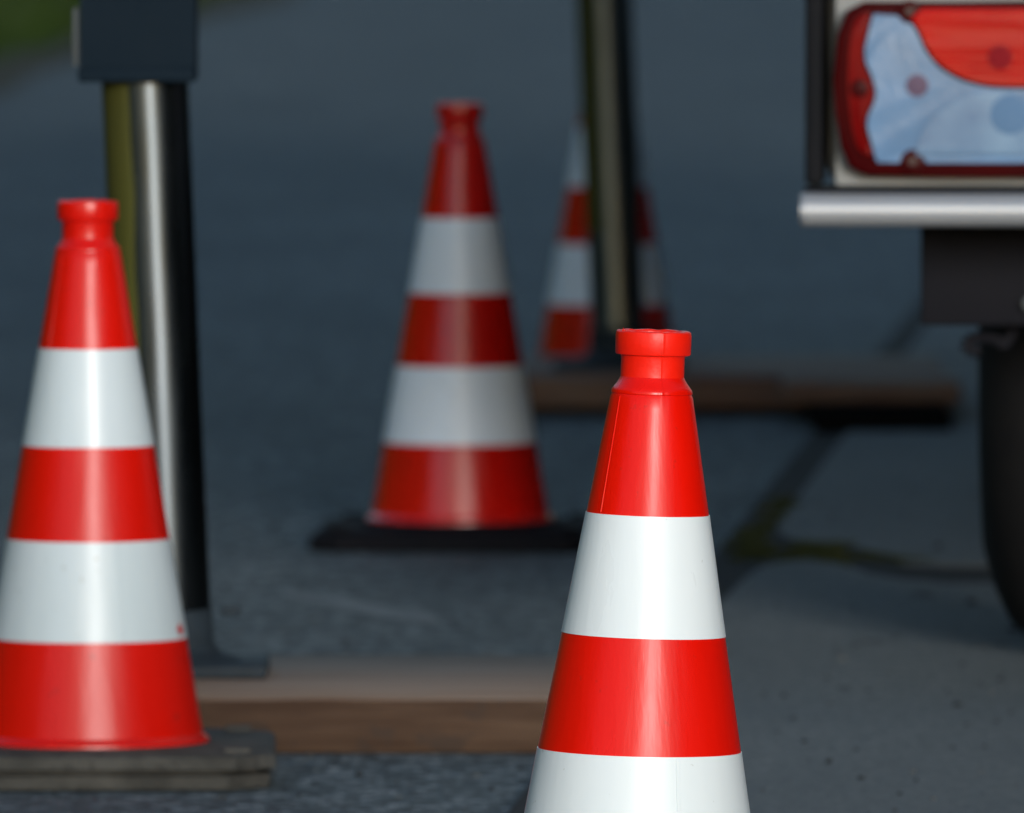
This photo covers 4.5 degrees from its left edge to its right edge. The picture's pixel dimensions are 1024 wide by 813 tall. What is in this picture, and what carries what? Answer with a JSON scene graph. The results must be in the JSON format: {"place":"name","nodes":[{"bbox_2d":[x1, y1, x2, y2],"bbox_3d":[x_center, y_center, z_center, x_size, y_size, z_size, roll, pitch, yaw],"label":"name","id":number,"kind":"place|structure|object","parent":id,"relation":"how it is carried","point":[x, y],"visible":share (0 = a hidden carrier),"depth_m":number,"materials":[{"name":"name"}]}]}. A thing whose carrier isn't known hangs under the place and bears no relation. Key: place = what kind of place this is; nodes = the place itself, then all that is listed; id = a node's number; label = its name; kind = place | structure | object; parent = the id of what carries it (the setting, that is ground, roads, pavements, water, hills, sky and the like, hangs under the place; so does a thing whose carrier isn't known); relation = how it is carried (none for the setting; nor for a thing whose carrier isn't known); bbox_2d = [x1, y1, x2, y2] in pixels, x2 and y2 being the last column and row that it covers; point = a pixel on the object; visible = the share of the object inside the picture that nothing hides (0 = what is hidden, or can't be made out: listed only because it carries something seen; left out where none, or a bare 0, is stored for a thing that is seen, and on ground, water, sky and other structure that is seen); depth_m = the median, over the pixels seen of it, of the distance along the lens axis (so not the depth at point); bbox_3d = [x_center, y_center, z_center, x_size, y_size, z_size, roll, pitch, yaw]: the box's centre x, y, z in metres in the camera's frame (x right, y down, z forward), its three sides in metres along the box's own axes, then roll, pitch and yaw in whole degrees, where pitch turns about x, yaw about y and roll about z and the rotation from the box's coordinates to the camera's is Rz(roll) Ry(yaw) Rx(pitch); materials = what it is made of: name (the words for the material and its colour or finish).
{"place":"outdoors","nodes":[
{"label":"outdoors","id":0,"kind":"place"},
{"bbox_2d":[0,0,79,56],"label":"verge","id":1,"kind":"structure","parent":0,"point":[58,43],"depth_m":46.46,"materials":[{"name":"green plant"}]},
{"bbox_2d":[0,0,285,94],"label":"gravel margin","id":2,"kind":"object","parent":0,"point":[17,68],"visible":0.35,"depth_m":44.34,"materials":[{"name":"grey gravel"}]},
{"bbox_2d":[0,0,920,812],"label":"road","id":3,"kind":"structure","parent":0,"point":[314,128],"depth_m":24.86,"materials":[{"name":"grey asphalt"}]},
{"bbox_2d":[0,199,275,790],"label":"traffic cone","id":4,"kind":"object","parent":3,"relation":"on","point":[97,689],"visible":1,"depth_m":11.90,"materials":[{"name":"red plastic"}]},
{"bbox_2d":[282,590,437,621],"bbox_3d":[-0.175,0.220,14.489,0.068,0.001,0.594,-1,3,-19],"label":"road marking","id":5,"kind":"object","parent":3,"relation":"on","point":[374,609],"visible":1,"depth_m":14.44,"materials":[{"name":"paint"}]},
{"bbox_2d":[194,654,556,753],"bbox_3d":[-0.217,0.284,12.591,0.685,0.053,0.631,0,3,0],"label":"wooden board","id":6,"kind":"object","parent":3,"relation":"on","point":[409,703],"visible":0.45,"depth_m":12.28,"materials":[{"name":"brown wood"}]},
{"bbox_2d":[72,0,269,678],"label":"metal post","id":7,"kind":"object","parent":6,"relation":"on","point":[139,59],"visible":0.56,"depth_m":12.57,"materials":[{"name":"metal"}]},
{"bbox_2d":[308,102,584,553],"bbox_3d":[-0.062,-0.099,15.663,0.344,0.530,0.344,0,3,3],"label":"traffic cone","id":8,"kind":"object","parent":3,"relation":"on","point":[459,471],"visible":1,"depth_m":15.60,"materials":[{"name":"red plastic"}]},
{"bbox_2d":[0,478,1017,812],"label":"grit","id":9,"kind":"object","parent":3,"relation":"on","point":[542,638],"visible":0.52,"depth_m":13.84,"materials":[{"name":"grey gravel"}]},
{"bbox_2d":[539,111,671,355],"bbox_3d":[0.145,-0.296,19.868,0.344,0.530,0.344,0,3,-4],"label":"traffic cone","id":10,"kind":"object","parent":3,"relation":"on","point":[567,324],"visible":0.41,"depth_m":19.82,"materials":[{"name":"red plastic"}]},
{"bbox_2d":[522,355,950,408],"bbox_3d":[0.291,-0.037,19.244,0.682,0.047,0.711,0,3,0],"label":"wooden board","id":11,"kind":"object","parent":3,"relation":"on","point":[732,382],"visible":0.48,"depth_m":18.90,"materials":[{"name":"brown wood"}]},
{"bbox_2d":[554,0,684,369],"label":"metal post","id":12,"kind":"object","parent":11,"relation":"on","point":[610,149],"visible":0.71,"depth_m":19.12,"materials":[{"name":"metal"}]},
{"bbox_2d":[508,298,992,812],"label":"joint bed","id":13,"kind":"object","parent":3,"relation":"on","point":[794,477],"visible":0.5,"depth_m":16.00,"materials":[{"name":"soil"}]},
{"bbox_2d":[721,494,934,565],"bbox_3d":[0.369,0.147,15.835,0.244,0.009,1.448,0,3,0],"label":"moss","id":14,"kind":"object","parent":13,"relation":"on","point":[762,551],"visible":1,"depth_m":15.42,"materials":[{"name":"green plant"}]},
{"bbox_2d":[721,326,1023,812],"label":"pavement","id":15,"kind":"structure","parent":0,"point":[900,721],"depth_m":13.61,"materials":[{"name":"grey asphalt"}]},
{"bbox_2d":[524,327,749,812],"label":"traffic cone","id":16,"kind":"object","parent":15,"relation":"on","point":[640,715],"visible":1,"depth_m":9.73,"materials":[{"name":"red plastic"}]},
{"bbox_2d":[804,403,951,430],"bbox_3d":[0.516,0.008,18.570,0.192,0.023,0.621,0,3,0],"label":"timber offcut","id":17,"kind":"object","parent":15,"relation":"on","point":[880,417],"visible":0.74,"depth_m":18.26,"materials":[{"name":"black wood"}]},
{"bbox_2d":[780,373,960,402],"bbox_3d":[0.510,-0.027,18.730,0.251,0.031,0.303,0,3,0],"label":"timber block","id":18,"kind":"object","parent":17,"relation":"on","point":[874,388],"depth_m":18.58,"materials":[{"name":"brown wood"}]},
{"bbox_2d":[800,0,1023,632],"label":"trailer","id":19,"kind":"object","parent":15,"relation":"on","point":[914,113],"visible":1,"depth_m":12.69,"materials":[{"name":"metal"}]}
]}

